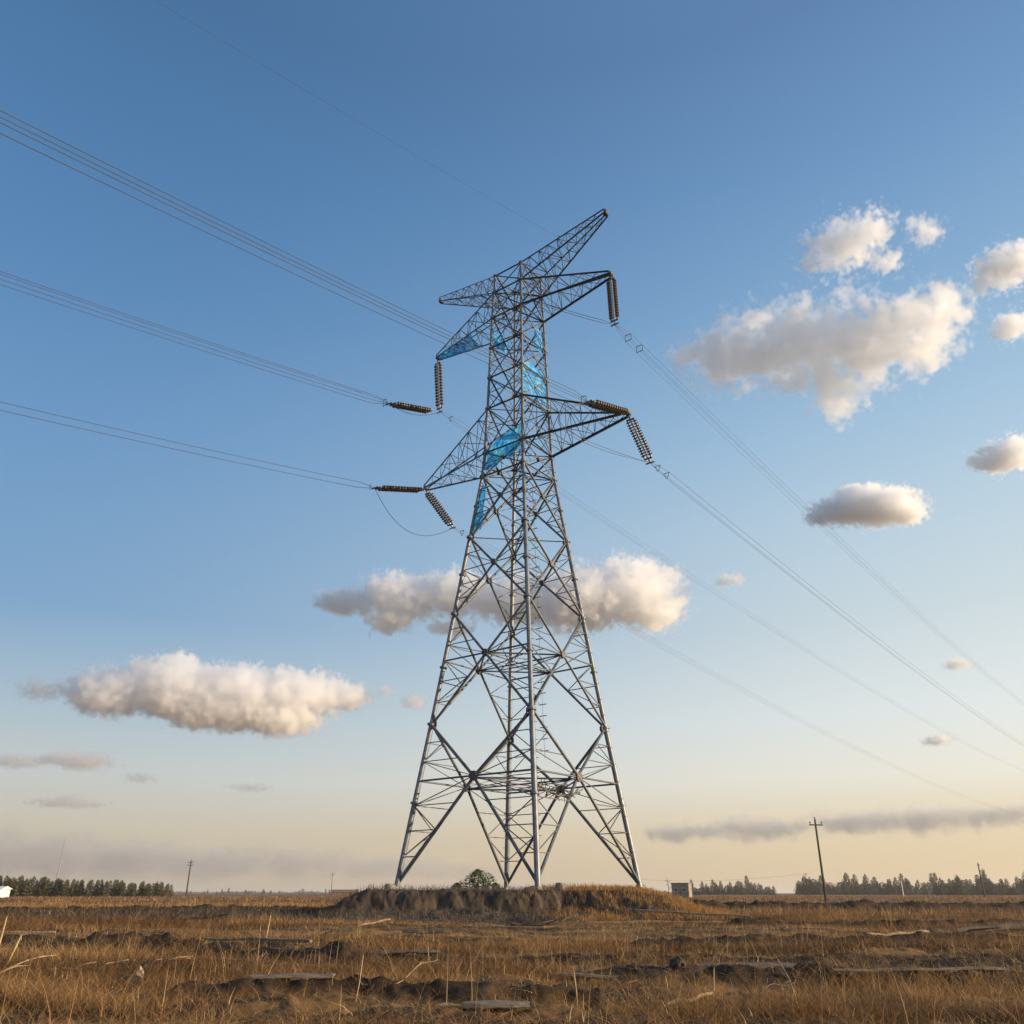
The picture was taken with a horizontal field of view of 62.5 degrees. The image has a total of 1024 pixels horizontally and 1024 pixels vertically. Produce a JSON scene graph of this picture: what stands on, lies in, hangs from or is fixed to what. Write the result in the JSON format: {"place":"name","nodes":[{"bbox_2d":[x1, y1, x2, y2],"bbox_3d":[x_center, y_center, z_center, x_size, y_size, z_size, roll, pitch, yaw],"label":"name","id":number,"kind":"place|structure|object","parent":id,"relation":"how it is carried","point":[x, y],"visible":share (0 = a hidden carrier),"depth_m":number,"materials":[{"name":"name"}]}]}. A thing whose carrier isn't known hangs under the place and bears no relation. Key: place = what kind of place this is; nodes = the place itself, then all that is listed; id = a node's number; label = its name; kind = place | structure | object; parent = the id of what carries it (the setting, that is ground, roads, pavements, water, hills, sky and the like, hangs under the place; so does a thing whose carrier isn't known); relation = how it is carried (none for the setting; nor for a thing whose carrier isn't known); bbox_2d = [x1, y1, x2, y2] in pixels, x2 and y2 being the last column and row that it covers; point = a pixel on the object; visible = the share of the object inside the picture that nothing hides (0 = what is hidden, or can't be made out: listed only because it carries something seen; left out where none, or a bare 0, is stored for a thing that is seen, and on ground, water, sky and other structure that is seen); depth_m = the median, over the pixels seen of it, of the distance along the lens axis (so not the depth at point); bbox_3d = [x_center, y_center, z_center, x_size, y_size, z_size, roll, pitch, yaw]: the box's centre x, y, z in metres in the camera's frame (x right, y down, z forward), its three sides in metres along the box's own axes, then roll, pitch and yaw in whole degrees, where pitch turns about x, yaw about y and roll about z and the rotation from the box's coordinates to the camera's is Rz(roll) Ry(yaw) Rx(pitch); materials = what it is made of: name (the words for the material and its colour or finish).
{"place":"outdoors","nodes":[
{"label":"outdoors","id":0,"kind":"place"},
{"bbox_2d":[0,882,1023,1023],"bbox_3d":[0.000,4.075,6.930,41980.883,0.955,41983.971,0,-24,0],"label":"ground","id":1,"kind":"structure","parent":0,"point":[466,989],"depth_m":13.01,"materials":[{"name":"brown plant"}]},
{"bbox_2d":[0,886,11,897],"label":"shed","id":2,"kind":"structure","parent":1,"relation":"on","point":[4,891],"depth_m":219.03,"materials":[{"name":"white"}]},
{"bbox_2d":[10,877,21,896],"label":"pine tree","id":3,"kind":"object","parent":1,"relation":"on","point":[18,884],"visible":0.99,"depth_m":249.81,"materials":[{"name":"green plant"}]},
{"bbox_2d":[17,879,29,896],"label":"pine tree","id":4,"kind":"object","parent":1,"relation":"on","point":[25,888],"visible":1,"depth_m":249.96,"materials":[{"name":"green plant"}]},
{"bbox_2d":[0,955,55,973],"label":"dry branch","id":5,"kind":"object","parent":1,"relation":"on","point":[15,965],"visible":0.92,"depth_m":10.61,"materials":[{"name":"beige wood"}]},
{"bbox_2d":[0,931,55,932],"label":"plank","id":6,"kind":"object","parent":1,"relation":"on","point":[30,931],"visible":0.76,"depth_m":24.69,"materials":[{"name":"grey wood"}]},
{"bbox_2d":[24,876,35,896],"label":"pine tree","id":7,"kind":"object","parent":1,"relation":"on","point":[32,881],"visible":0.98,"depth_m":250.64,"materials":[{"name":"green plant"}]},
{"bbox_2d":[35,878,48,896],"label":"pine tree","id":8,"kind":"object","parent":1,"relation":"on","point":[41,888],"visible":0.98,"depth_m":250.51,"materials":[{"name":"green plant"}]},
{"bbox_2d":[41,880,50,896],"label":"pine tree","id":9,"kind":"object","parent":1,"relation":"on","point":[47,887],"visible":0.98,"depth_m":250.39,"materials":[{"name":"green plant"}]},
{"bbox_2d":[50,879,61,896],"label":"pine tree","id":10,"kind":"object","parent":1,"relation":"on","point":[57,886],"visible":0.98,"depth_m":250.35,"materials":[{"name":"green plant"}]},
{"bbox_2d":[60,879,70,896],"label":"pine tree","id":11,"kind":"object","parent":1,"relation":"on","point":[65,886],"visible":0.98,"depth_m":249.71,"materials":[{"name":"green plant"}]},
{"bbox_2d":[68,881,75,896],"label":"pine tree","id":12,"kind":"object","parent":1,"relation":"on","point":[71,892],"visible":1,"depth_m":250.28,"materials":[{"name":"green plant"}]},
{"bbox_2d":[76,880,84,896],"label":"pine tree","id":13,"kind":"object","parent":1,"relation":"on","point":[80,888],"visible":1,"depth_m":250.52,"materials":[{"name":"green plant"}]},
{"bbox_2d":[45,959,128,970],"bbox_3d":[-5.594,5.991,11.165,1.092,0.141,0.469,-7,-25,15],"label":"dry branch","id":14,"kind":"object","parent":1,"relation":"on","point":[88,963],"visible":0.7,"depth_m":11.12,"materials":[{"name":"brown wood"}]},
{"bbox_2d":[84,880,94,896],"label":"pine tree","id":15,"kind":"object","parent":1,"relation":"on","point":[91,889],"visible":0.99,"depth_m":249.82,"materials":[{"name":"green plant"}]},
{"bbox_2d":[91,880,101,896],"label":"pine tree","id":16,"kind":"object","parent":1,"relation":"on","point":[96,890],"visible":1,"depth_m":250.73,"materials":[{"name":"green plant"}]},
{"bbox_2d":[102,881,111,896],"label":"pine tree","id":17,"kind":"object","parent":1,"relation":"on","point":[106,888],"visible":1,"depth_m":249.61,"materials":[{"name":"green plant"}]},
{"bbox_2d":[111,880,119,896],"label":"pine tree","id":18,"kind":"object","parent":1,"relation":"on","point":[117,884],"visible":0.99,"depth_m":251.98,"materials":[{"name":"green plant"}]},
{"bbox_2d":[112,974,144,987],"bbox_3d":[-4.625,5.719,10.207,0.341,0.233,0.283,-3,-25,8],"label":"soil clod","id":19,"kind":"object","parent":1,"relation":"on","point":[133,978],"visible":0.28,"depth_m":10.16,"materials":[{"name":"brown soil"}]},
{"bbox_2d":[138,880,144,896],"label":"pine tree","id":20,"kind":"object","parent":1,"relation":"on","point":[142,888],"visible":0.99,"depth_m":251.60,"materials":[{"name":"green plant"}]},
{"bbox_2d":[141,961,157,972],"bbox_3d":[-4.976,6.253,11.581,0.272,0.171,0.198,15,-28,-30],"label":"soil clod","id":21,"kind":"object","parent":1,"relation":"on","point":[146,963],"visible":0.42,"depth_m":11.53,"materials":[{"name":"brown soil"}]},
{"bbox_2d":[155,881,163,895],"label":"pine tree","id":22,"kind":"object","parent":1,"relation":"on","point":[159,892],"visible":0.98,"depth_m":250.25,"materials":[{"name":"green plant"}]},
{"bbox_2d":[130,956,190,963],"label":"dry branch","id":23,"kind":"object","parent":1,"relation":"on","point":[165,960],"visible":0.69,"depth_m":11.62,"materials":[{"name":"beige wood"}]},
{"bbox_2d":[0,901,335,910],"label":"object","id":24,"kind":"structure","parent":1,"relation":"on","point":[280,903],"depth_m":68.22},
{"bbox_2d":[185,860,193,896],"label":"utility pole","id":25,"kind":"object","parent":1,"relation":"on","point":[190,862],"visible":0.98,"depth_m":229.55,"materials":[{"name":"brown wood"}]},
{"bbox_2d":[0,883,384,921],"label":"dark scrub","id":26,"kind":"object","parent":1,"relation":"on","point":[200,910],"visible":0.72,"depth_m":38.29,"materials":[{"name":"brown plant"}]},
{"bbox_2d":[155,910,237,921],"bbox_3d":[-12.037,15.627,32.658,3.261,0.401,1.150,-7,-25,14],"label":"dry branch","id":27,"kind":"object","parent":1,"relation":"on","point":[200,917],"visible":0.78,"depth_m":32.48,"materials":[{"name":"brown plant"}]},
{"bbox_2d":[203,937,312,942],"bbox_3d":[-5.295,8.865,17.498,2.631,0.096,0.179,-8,-26,18],"label":"plank","id":28,"kind":"object","parent":1,"relation":"on","point":[264,939],"visible":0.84,"depth_m":17.40,"materials":[{"name":"grey wood"}]},
{"bbox_2d":[249,973,334,978],"bbox_3d":[-2.426,5.122,9.318,0.930,0.044,0.172,2,-21,-5],"label":"plank","id":29,"kind":"object","parent":1,"relation":"on","point":[290,975],"visible":0.96,"depth_m":9.27,"materials":[{"name":"grey wood"}]},
{"bbox_2d":[268,947,319,952],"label":"plank","id":30,"kind":"object","parent":1,"relation":"on","point":[308,949],"visible":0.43,"depth_m":15.68,"materials":[{"name":"grey wood"}]},
{"bbox_2d":[330,890,359,895],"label":"farm building","id":31,"kind":"structure","parent":1,"relation":"on","point":[336,892],"depth_m":343.57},
{"bbox_2d":[357,918,390,926],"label":"plank","id":32,"kind":"object","parent":1,"relation":"on","point":[374,922],"visible":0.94,"depth_m":24.68,"materials":[{"name":"beige wood"}]},
{"bbox_2d":[28,891,758,893],"bbox_3d":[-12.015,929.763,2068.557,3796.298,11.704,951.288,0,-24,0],"label":"wood","id":33,"kind":"object","parent":1,"relation":"on","point":[249,892],"visible":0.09,"depth_m":2215.93,"materials":[{"name":"plant"}]},
{"bbox_2d":[374,949,439,954],"bbox_3d":[-2.496,8.425,16.169,2.236,0.099,0.274,1,-32,-3],"label":"plank","id":34,"kind":"object","parent":1,"relation":"on","point":[425,951],"visible":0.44,"depth_m":16.10,"materials":[{"name":"grey wood"}]},
{"bbox_2d":[394,959,437,984],"bbox_3d":[-1.024,5.073,9.309,0.181,0.221,0.556,-22,-32,40],"label":"dry branch","id":35,"kind":"object","parent":1,"relation":"on","point":[407,976],"visible":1,"depth_m":9.24,"materials":[{"name":"beige wood"}]},
{"bbox_2d":[402,929,450,933],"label":"plank","id":36,"kind":"object","parent":1,"relation":"on","point":[420,931],"visible":0.98,"depth_m":22.35,"materials":[{"name":"grey wood"}]},
{"bbox_2d":[462,1000,529,1008],"bbox_3d":[-0.152,4.741,8.124,0.656,0.058,0.178,1,-23,-3],"label":"plank","id":37,"kind":"object","parent":1,"relation":"on","point":[501,1004],"visible":0.95,"depth_m":8.05,"materials":[{"name":"grey wood"}]},
{"bbox_2d":[0,921,1021,1023],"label":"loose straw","id":38,"kind":"object","parent":1,"relation":"on","point":[504,973],"visible":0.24,"depth_m":13.66,"materials":[{"name":"yellow plant"}]},
{"bbox_2d":[308,888,741,923],"bbox_3d":[1.150,20.535,43.504,23.900,2.047,25.800,0,-24,0],"label":"earth mound","id":39,"kind":"object","parent":1,"relation":"on","point":[420,899],"visible":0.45,"depth_m":36.26,"materials":[{"name":"soil"}]},
{"bbox_2d":[318,881,576,922],"bbox_3d":[-2.512,17.491,37.874,12.984,1.660,12.366,0,-24,0],"label":"bank scrub","id":40,"kind":"object","parent":39,"relation":"on","point":[533,914],"visible":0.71,"depth_m":34.80,"materials":[{"name":"brown plant"}]},
{"bbox_2d":[457,869,496,889],"bbox_3d":[-1.910,22.458,50.820,2.450,1.817,2.664,-15,-29,31],"label":"bush","id":41,"kind":"object","parent":39,"relation":"on","point":[475,873],"visible":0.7,"depth_m":50.80,"materials":[{"name":"green plant"}]},
{"bbox_2d":[384,208,649,889],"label":"transmission tower","id":42,"kind":"structure","parent":39,"relation":"on","point":[534,787],"depth_m":50.37,"materials":[{"name":"metal"}]},
{"bbox_2d":[155,0,559,239],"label":"earth wire","id":43,"kind":"object","parent":42,"relation":"attached to","point":[351,117],"visible":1,"depth_m":41.81,"materials":[{"name":"metal"}]},
{"bbox_2d":[371,485,423,492],"bbox_3d":[-7.541,-1.542,56.815,0.736,1.625,4.548,-18,-30,34],"label":"insulator string","id":44,"kind":"object","parent":42,"relation":"attached to","point":[390,488],"visible":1,"depth_m":56.57,"materials":[{"name":"brown ceramic"}]},
{"bbox_2d":[0,402,373,487],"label":"power cable","id":45,"kind":"object","parent":44,"relation":"hanging from","point":[176,442],"visible":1,"depth_m":43.73,"materials":[{"name":"metal"}]},
{"bbox_2d":[386,402,432,413],"bbox_3d":[-7.039,-7.292,59.011,0.736,1.435,4.197,-18,-30,34],"label":"insulator string","id":46,"kind":"object","parent":42,"relation":"attached to","point":[410,407],"visible":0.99,"depth_m":58.80,"materials":[{"name":"brown ceramic"}]},
{"bbox_2d":[0,271,388,406],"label":"power cable","id":47,"kind":"object","parent":46,"relation":"hanging from","point":[383,400],"visible":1,"depth_m":44.79,"materials":[{"name":"metal"}]},
{"bbox_2d":[434,360,443,413],"bbox_3d":[-5.399,-9.304,62.202,0.725,4.317,0.627,-18,-30,34],"label":"insulator string","id":48,"kind":"object","parent":42,"relation":"hanging from","point":[438,386],"visible":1,"depth_m":62.13,"materials":[{"name":"brown ceramic"}]},
{"bbox_2d":[440,412,1023,771],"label":"power cable","id":49,"kind":"object","parent":48,"relation":"hanging from","point":[694,579],"visible":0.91,"depth_m":88.64,"materials":[{"name":"metal"}]},
{"bbox_2d":[425,490,455,528],"bbox_3d":[-5.120,-0.187,59.572,0.736,1.954,2.959,-18,-30,34],"label":"insulator string","id":50,"kind":"object","parent":42,"relation":"hanging from","point":[447,519],"visible":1,"depth_m":59.51,"materials":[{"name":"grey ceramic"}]},
{"bbox_2d":[453,528,1016,814],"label":"power cable","id":51,"kind":"object","parent":50,"relation":"attached to","point":[700,664],"visible":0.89,"depth_m":85.83,"materials":[{"name":"metal"}]},
{"bbox_2d":[438,335,479,359],"bbox_3d":[-3.723,-11.845,61.897,1.563,0.102,3.849,21,-32,-38],"label":"plastic sheet","id":52,"kind":"object","parent":42,"relation":"attached to","point":[450,352],"visible":0.91,"depth_m":61.66,"materials":[{"name":"blue plastic"}]},
{"bbox_2d":[473,483,486,530],"bbox_3d":[-1.981,-0.348,52.469,0.732,3.444,0.455,-20,-31,37],"label":"plastic sheet","id":53,"kind":"object","parent":42,"relation":"attached to","point":[480,508],"visible":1,"depth_m":52.35,"materials":[{"name":"blue plastic"}]},
{"bbox_2d":[493,333,510,353],"bbox_3d":[-0.727,-11.733,58.683,0.194,1.315,1.940,-18,-30,34],"label":"plastic sheet","id":54,"kind":"object","parent":42,"relation":"attached to","point":[501,346],"visible":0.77,"depth_m":58.59,"materials":[{"name":"blue plastic"}]},
{"bbox_2d":[485,421,520,469],"bbox_3d":[-0.553,-4.185,53.400,2.852,2.790,0.167,-18,-30,34],"label":"plastic sheet","id":55,"kind":"object","parent":42,"relation":"attached to","point":[510,436],"visible":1,"depth_m":53.34,"materials":[{"name":"blue plastic"}]},
{"bbox_2d":[523,360,546,405],"bbox_3d":[1.464,-8.543,55.686,0.180,2.803,2.592,-18,-30,35],"label":"plastic sheet","id":56,"kind":"object","parent":42,"relation":"attached to","point":[535,381],"visible":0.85,"depth_m":55.76,"materials":[{"name":"blue plastic"}]},
{"bbox_2d":[533,328,543,358],"bbox_3d":[1.826,-11.625,57.727,0.149,2.301,1.209,-17,-29,32],"label":"plastic sheet","id":57,"kind":"object","parent":42,"relation":"hanging from","point":[538,343],"visible":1,"depth_m":57.74,"materials":[{"name":"blue plastic"}]},
{"bbox_2d":[585,400,628,415],"bbox_3d":[5.445,-5.910,47.796,0.736,1.386,4.296,-18,-30,34],"label":"insulator string","id":58,"kind":"object","parent":42,"relation":"hanging from","point":[608,407],"visible":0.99,"depth_m":47.55,"materials":[{"name":"brown ceramic"}]},
{"bbox_2d":[0,110,587,404],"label":"power cable","id":59,"kind":"object","parent":58,"relation":"attached to","point":[263,246],"visible":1,"depth_m":29.02,"materials":[{"name":"metal"}]},
{"bbox_2d":[558,402,649,462],"bbox_3d":[5.305,-4.080,46.775,0.028,2.909,9.529,-18,-30,34],"label":"jumper cable","id":60,"kind":"object","parent":58,"relation":"hanging from","point":[589,441],"visible":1,"depth_m":44.91,"materials":[{"name":"metal"}]},
{"bbox_2d":[606,276,618,326],"bbox_3d":[6.408,-13.467,53.647,0.725,3.763,0.382,-18,-30,34],"label":"insulator string","id":61,"kind":"object","parent":42,"relation":"hanging from","point":[611,289],"visible":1,"depth_m":53.57,"materials":[{"name":"brown ceramic"}]},
{"bbox_2d":[531,300,614,324],"bbox_3d":[3.528,-13.095,54.071,5.715,4.256,1.638,-11,-27,23],"label":"jumper cable","id":62,"kind":"object","parent":61,"relation":"hanging from","point":[574,312],"visible":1,"depth_m":52.78,"materials":[{"name":"metal"}]},
{"bbox_2d":[615,325,1020,701],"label":"power cable","id":63,"kind":"object","parent":61,"relation":"attached to","point":[776,476],"visible":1,"depth_m":68.63,"materials":[{"name":"metal"}]},
{"bbox_2d":[626,415,654,464],"bbox_3d":[7.556,-4.311,50.012,0.736,2.291,2.320,-18,-30,34],"label":"insulator string","id":64,"kind":"object","parent":42,"relation":"hanging from","point":[638,437],"visible":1,"depth_m":49.94,"materials":[{"name":"grey ceramic"}]},
{"bbox_2d":[652,463,1022,744],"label":"power cable","id":65,"kind":"object","parent":64,"relation":"attached to","point":[665,476],"visible":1,"depth_m":63.97,"materials":[{"name":"metal"}]},
{"bbox_2d":[511,914,576,925],"bbox_3d":[1.067,13.036,26.987,2.224,0.368,0.905,0,-24,0],"label":"dry branch","id":66,"kind":"object","parent":1,"relation":"on","point":[527,924],"visible":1,"depth_m":26.91,"materials":[{"name":"brown plant"}]},
{"bbox_2d":[550,973,677,978],"bbox_3d":[1.372,6.283,11.426,1.726,0.070,0.174,-3,-26,6],"label":"plank","id":67,"kind":"object","parent":1,"relation":"on","point":[583,975],"visible":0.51,"depth_m":11.41,"materials":[{"name":"grey wood"}]},
{"bbox_2d":[600,978,654,993],"bbox_3d":[1.179,5.010,8.866,0.643,0.228,0.370,0,-24,0],"label":"dry branch","id":68,"kind":"object","parent":1,"relation":"on","point":[624,988],"visible":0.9,"depth_m":8.99,"materials":[{"name":"brown wood"}]},
{"bbox_2d":[586,920,721,922],"bbox_3d":[5.231,15.128,31.136,5.019,0.106,0.099,-1,-17,3],"label":"pole","id":69,"kind":"object","parent":1,"relation":"on","point":[649,921],"visible":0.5,"depth_m":31.12,"materials":[{"name":"wood"}]},
{"bbox_2d":[669,957,685,969],"bbox_3d":[2.313,6.253,11.682,0.234,0.179,0.235,4,-25,-8],"label":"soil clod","id":70,"kind":"object","parent":1,"relation":"on","point":[681,964],"visible":0.96,"depth_m":11.62,"materials":[{"name":"grey stone"}]},
{"bbox_2d":[671,883,691,896],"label":"block building","id":71,"kind":"structure","parent":1,"relation":"on","point":[683,889],"depth_m":226.11,"materials":[{"name":"grey concrete"}]},
{"bbox_2d":[666,992,712,1004],"bbox_3d":[1.818,4.970,8.617,0.539,0.065,0.061,-2,-28,-18],"label":"plank","id":72,"kind":"object","parent":1,"relation":"on","point":[711,993],"visible":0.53,"depth_m":8.60,"materials":[{"name":"beige wood"}]},
{"bbox_2d":[634,909,751,917],"bbox_3d":[6.842,15.287,32.155,4.437,0.086,0.105,-5,-17,18],"label":"pole","id":73,"kind":"object","parent":1,"relation":"on","point":[678,912],"visible":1,"depth_m":32.07,"materials":[{"name":"wood"}]},
{"bbox_2d":[710,881,717,894],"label":"fir tree","id":74,"kind":"object","parent":1,"relation":"on","point":[713,888],"visible":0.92,"depth_m":530.77,"materials":[{"name":"green plant"}]},
{"bbox_2d":[732,884,746,894],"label":"broadleaf tree","id":75,"kind":"object","parent":1,"relation":"on","point":[741,889],"visible":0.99,"depth_m":527.33,"materials":[{"name":"green plant"}]},
{"bbox_2d":[693,962,796,968],"bbox_3d":[3.373,6.511,12.092,1.539,0.080,0.230,1,-17,-3],"label":"plank","id":76,"kind":"object","parent":1,"relation":"on","point":[766,964],"visible":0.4,"depth_m":12.10,"materials":[{"name":"grey wood"}]},
{"bbox_2d":[757,979,794,995],"bbox_3d":[3.032,5.423,9.643,0.618,0.163,0.321,19,-30,-35],"label":"dry branch","id":77,"kind":"object","parent":1,"relation":"on","point":[772,983],"visible":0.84,"depth_m":9.64,"materials":[{"name":"brown wood"}]},
{"bbox_2d":[809,817,827,902],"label":"utility pole","id":78,"kind":"object","parent":1,"relation":"on","point":[821,868],"visible":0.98,"depth_m":85.14,"materials":[{"name":"brown wood"}]},
{"bbox_2d":[837,882,850,894],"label":"broadleaf tree","id":79,"kind":"object","parent":1,"relation":"on","point":[842,889],"visible":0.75,"depth_m":537.94,"materials":[{"name":"green plant"}]},
{"bbox_2d":[842,873,853,894],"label":"fir tree","id":80,"kind":"object","parent":1,"relation":"on","point":[849,883],"visible":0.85,"depth_m":546.64,"materials":[{"name":"green plant"}]},
{"bbox_2d":[850,874,860,894],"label":"fir tree","id":81,"kind":"object","parent":1,"relation":"on","point":[854,881],"visible":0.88,"depth_m":546.46,"materials":[{"name":"green plant"}]},
{"bbox_2d":[860,881,869,894],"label":"fir tree","id":82,"kind":"object","parent":1,"relation":"on","point":[863,885],"visible":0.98,"depth_m":532.94,"materials":[{"name":"green plant"}]},
{"bbox_2d":[865,886,879,894],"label":"broadleaf tree","id":83,"kind":"object","parent":1,"relation":"on","point":[869,891],"visible":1,"depth_m":525.87,"materials":[{"name":"green plant"}]},
{"bbox_2d":[876,882,890,894],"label":"broadleaf tree","id":84,"kind":"object","parent":1,"relation":"on","point":[882,888],"visible":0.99,"depth_m":530.92,"materials":[{"name":"green plant"}]},
{"bbox_2d":[887,879,895,894],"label":"fir tree","id":85,"kind":"object","parent":1,"relation":"on","point":[890,887],"visible":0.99,"depth_m":529.78,"materials":[{"name":"green plant"}]},
{"bbox_2d":[898,880,912,894],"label":"broadleaf tree","id":86,"kind":"object","parent":1,"relation":"on","point":[904,888],"visible":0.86,"depth_m":526.22,"materials":[{"name":"green plant"}]},
{"bbox_2d":[830,966,1007,971],"bbox_3d":[5.348,6.019,11.109,2.338,0.062,0.200,1,-29,-2],"label":"plank","id":87,"kind":"object","parent":1,"relation":"on","point":[910,969],"visible":0.83,"depth_m":11.03,"materials":[{"name":"grey wood"}]},
{"bbox_2d":[923,884,932,894],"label":"broadleaf tree","id":88,"kind":"object","parent":1,"relation":"on","point":[927,889],"visible":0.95,"depth_m":533.34,"materials":[{"name":"green plant"}]},
{"bbox_2d":[928,873,935,894],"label":"fir tree","id":89,"kind":"object","parent":1,"relation":"on","point":[932,882],"visible":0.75,"depth_m":564.12,"materials":[{"name":"green plant"}]},
{"bbox_2d":[864,923,1023,936],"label":"fallen log","id":90,"kind":"object","parent":1,"relation":"on","point":[1002,927],"visible":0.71,"depth_m":21.14,"materials":[{"name":"wood"}]},
{"bbox_2d":[953,881,963,894],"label":"fir tree","id":91,"kind":"object","parent":1,"relation":"on","point":[956,887],"visible":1,"depth_m":416.79,"materials":[{"name":"green plant"}]},
{"bbox_2d":[953,875,966,894],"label":"fir tree","id":92,"kind":"object","parent":1,"relation":"on","point":[958,880],"visible":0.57,"depth_m":422.60,"materials":[{"name":"green plant"}]},
{"bbox_2d":[975,880,982,894],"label":"fir tree","id":93,"kind":"object","parent":1,"relation":"on","point":[977,887],"visible":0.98,"depth_m":431.14,"materials":[{"name":"green plant"}]},
{"bbox_2d":[975,877,992,894],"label":"broadleaf tree","id":94,"kind":"object","parent":1,"relation":"on","point":[984,882],"visible":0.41,"depth_m":449.32,"materials":[{"name":"green plant"}]},
{"bbox_2d":[990,883,1005,894],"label":"broadleaf tree","id":95,"kind":"object","parent":1,"relation":"on","point":[996,890],"visible":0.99,"depth_m":416.98,"materials":[{"name":"green plant"}]},
{"bbox_2d":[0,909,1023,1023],"bbox_3d":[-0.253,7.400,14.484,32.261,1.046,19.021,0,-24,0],"label":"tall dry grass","id":96,"kind":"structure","parent":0,"point":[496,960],"depth_m":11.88,"materials":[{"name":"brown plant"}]},
{"bbox_2d":[0,0,1023,892],"label":"sky","id":97,"kind":"structure","parent":0,"point":[814,224],"materials":[{"name":"blue"}]},
{"bbox_2d":[509,883,738,921],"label":"golden grass","id":98,"kind":"structure","parent":0,"point":[657,893],"depth_m":35.69,"materials":[{"name":"brown plant"}]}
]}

